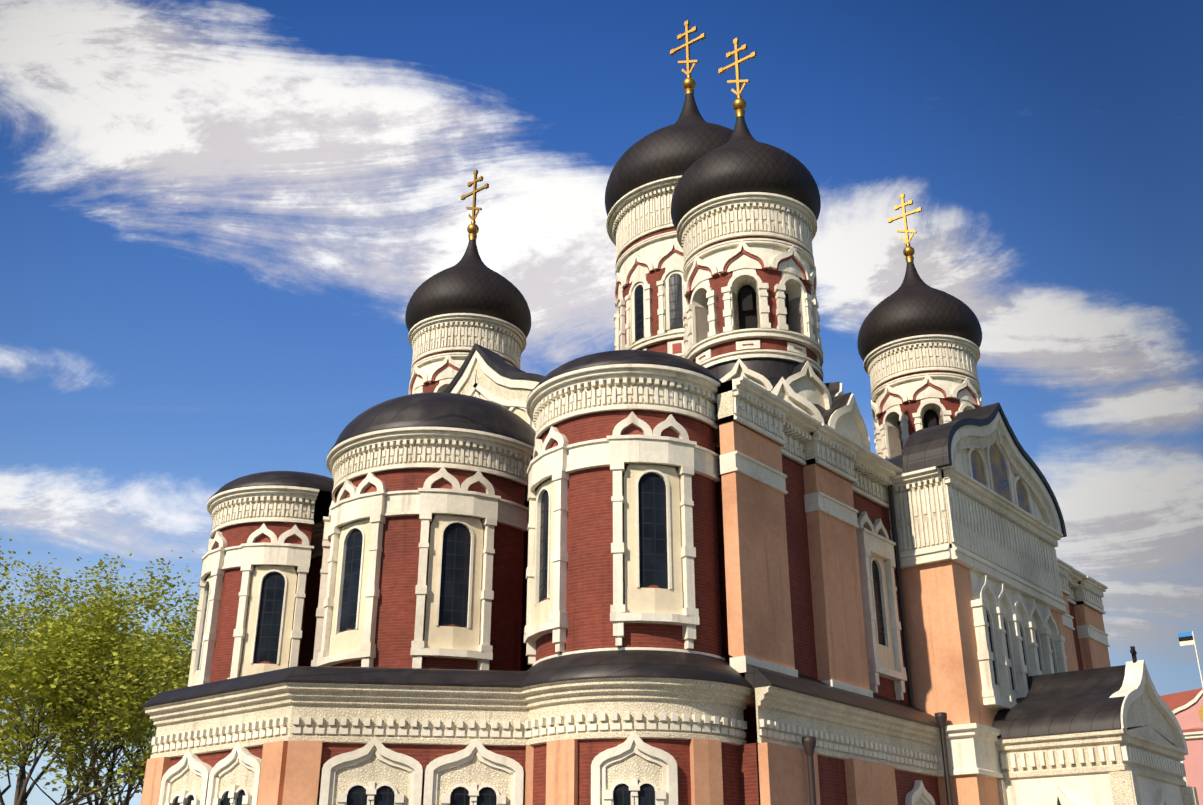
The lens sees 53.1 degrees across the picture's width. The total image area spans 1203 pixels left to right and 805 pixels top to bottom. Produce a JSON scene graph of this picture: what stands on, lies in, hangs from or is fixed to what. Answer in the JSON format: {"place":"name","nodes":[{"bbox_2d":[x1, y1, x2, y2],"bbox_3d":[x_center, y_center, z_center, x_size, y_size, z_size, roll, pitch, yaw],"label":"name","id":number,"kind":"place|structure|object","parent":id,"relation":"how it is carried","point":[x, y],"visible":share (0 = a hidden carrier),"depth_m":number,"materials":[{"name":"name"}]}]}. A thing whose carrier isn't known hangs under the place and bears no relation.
{"place":"outdoors","nodes":[
{"label":"outdoors","id":0,"kind":"place"},
{"bbox_2d":[0,0,1202,804],"label":"sky","id":1,"kind":"structure","parent":0,"point":[221,221],"materials":[{"name":"blue"}]},
{"bbox_3d":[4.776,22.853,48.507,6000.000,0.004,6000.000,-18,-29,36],"label":"ground","id":2,"kind":"structure","parent":0,"visible":0},
{"bbox_2d":[0,536,75,663],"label":"tree","id":3,"kind":"object","parent":2,"relation":"on","point":[3,620],"visible":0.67,"depth_m":64.56,"materials":[{"name":"green plant"}]},
{"bbox_2d":[0,576,133,796],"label":"tree","id":4,"kind":"object","parent":2,"relation":"on","point":[50,606],"visible":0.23,"depth_m":81.08,"materials":[{"name":"green plant"}]},
{"bbox_2d":[0,552,139,804],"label":"tree","id":5,"kind":"object","parent":2,"relation":"on","point":[23,778],"visible":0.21,"depth_m":97.28,"materials":[{"name":"green plant"}]},
{"bbox_2d":[0,609,189,804],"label":"tree","id":6,"kind":"object","parent":2,"relation":"on","point":[131,701],"visible":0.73,"depth_m":58.36,"materials":[{"name":"green plant"}]},
{"bbox_2d":[0,550,190,804],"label":"tree","id":7,"kind":"object","parent":2,"relation":"on","point":[34,673],"visible":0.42,"depth_m":59.21,"materials":[{"name":"green plant"}]},
{"bbox_2d":[0,572,194,804],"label":"tree","id":8,"kind":"object","parent":2,"relation":"on","point":[167,647],"visible":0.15,"depth_m":71.83,"materials":[{"name":"green plant"}]},
{"bbox_2d":[10,559,196,804],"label":"tree","id":9,"kind":"object","parent":2,"relation":"on","point":[131,756],"visible":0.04,"depth_m":88.89,"materials":[{"name":"green plant"}]},
{"bbox_2d":[83,550,200,760],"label":"tree","id":10,"kind":"object","parent":2,"relation":"on","point":[163,592],"visible":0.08,"depth_m":74.32,"materials":[{"name":"green plant"}]},
{"bbox_2d":[100,574,200,788],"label":"tree","id":11,"kind":"object","parent":2,"relation":"on","point":[167,628],"visible":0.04,"depth_m":100.11,"materials":[{"name":"green plant"}]},
{"bbox_2d":[141,650,940,804],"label":"storey","id":12,"kind":"object","parent":2,"relation":"on","point":[544,732],"visible":1,"depth_m":32.09,"materials":[{"name":"brick"}]},
{"bbox_2d":[188,350,724,686],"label":"church apses","id":13,"kind":"structure","parent":12,"relation":"on","point":[417,506],"depth_m":37.84,"materials":[{"name":"brick"}]},
{"bbox_2d":[299,376,1110,804],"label":"walls","id":14,"kind":"structure","parent":2,"relation":"on","point":[809,574],"depth_m":38.28,"materials":[{"name":"paint"}]},
{"bbox_2d":[444,343,902,476],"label":"gables","id":15,"kind":"structure","parent":14,"relation":"on","point":[484,373],"depth_m":43.80,"materials":[{"name":"white paint"}]},
{"bbox_2d":[408,313,525,394],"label":"tower","id":16,"kind":"structure","parent":15,"relation":"on","point":[442,345],"depth_m":55.79,"materials":[{"name":"paint"}]},
{"bbox_2d":[405,239,530,337],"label":"dome","id":17,"kind":"structure","parent":16,"relation":"on","point":[470,281],"depth_m":56.52,"materials":[{"name":"black metal"}]},
{"bbox_2d":[461,169,488,239],"bbox_3d":[-6.482,-9.998,61.235,1.885,4.259,0.589,-18,-29,36],"label":"cross","id":18,"kind":"object","parent":17,"relation":"on","point":[473,229],"visible":0.98,"depth_m":61.16,"materials":[{"name":"gold metal"}]},
{"bbox_2d":[606,175,687,357],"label":"tower","id":19,"kind":"structure","parent":15,"relation":"on","point":[650,302],"depth_m":57.82,"materials":[{"name":"paint"}]},
{"bbox_2d":[605,93,732,215],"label":"dome","id":20,"kind":"structure","parent":19,"relation":"on","point":[685,141],"depth_m":59.35,"materials":[{"name":"black metal"}]},
{"bbox_2d":[670,20,705,94],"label":"cross","id":21,"kind":"object","parent":20,"relation":"attached to","point":[689,84],"visible":1,"depth_m":66.22,"materials":[{"name":"gold metal"}]},
{"bbox_2d":[676,192,823,381],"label":"tower","id":22,"kind":"structure","parent":15,"relation":"on","point":[750,279],"depth_m":45.86,"materials":[{"name":"paint"}]},
{"bbox_2d":[671,116,820,230],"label":"dome","id":23,"kind":"structure","parent":22,"relation":"on","point":[742,160],"depth_m":47.11,"materials":[{"name":"black metal"}]},
{"bbox_2d":[718,38,756,117],"bbox_3d":[5.896,-13.960,51.902,1.885,4.259,0.589,-18,-29,36],"label":"cross","id":24,"kind":"object","parent":23,"relation":"on","point":[739,105],"visible":0.96,"depth_m":51.88,"materials":[{"name":"gold metal"}]},
{"bbox_2d":[863,334,982,460],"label":"tower","id":25,"kind":"structure","parent":15,"relation":"on","point":[919,382],"depth_m":57.71,"materials":[{"name":"paint"}]},
{"bbox_2d":[857,262,981,361],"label":"dome","id":26,"kind":"structure","parent":25,"relation":"on","point":[914,304],"depth_m":58.65,"materials":[{"name":"black metal"}]},
{"bbox_2d":[888,193,921,262],"bbox_3d":[16.035,-9.123,63.295,1.885,4.259,0.589,-18,-29,36],"label":"cross","id":27,"kind":"object","parent":26,"relation":"on","point":[908,251],"visible":1,"depth_m":63.26,"materials":[{"name":"gold metal"}]},
{"bbox_2d":[886,402,1069,804],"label":"transept","id":28,"kind":"structure","parent":2,"relation":"on","point":[981,528],"depth_m":43.11,"materials":[{"name":"white paint"}]},
{"bbox_2d":[992,646,1198,804],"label":"porch","id":29,"kind":"object","parent":2,"relation":"on","point":[1119,739],"visible":0.94,"depth_m":39.97,"materials":[{"name":"white paint"}]},
{"bbox_2d":[1160,631,1202,804],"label":"pink palace","id":30,"kind":"structure","parent":2,"relation":"on","point":[1186,707],"depth_m":108.14,"materials":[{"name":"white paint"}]}
]}

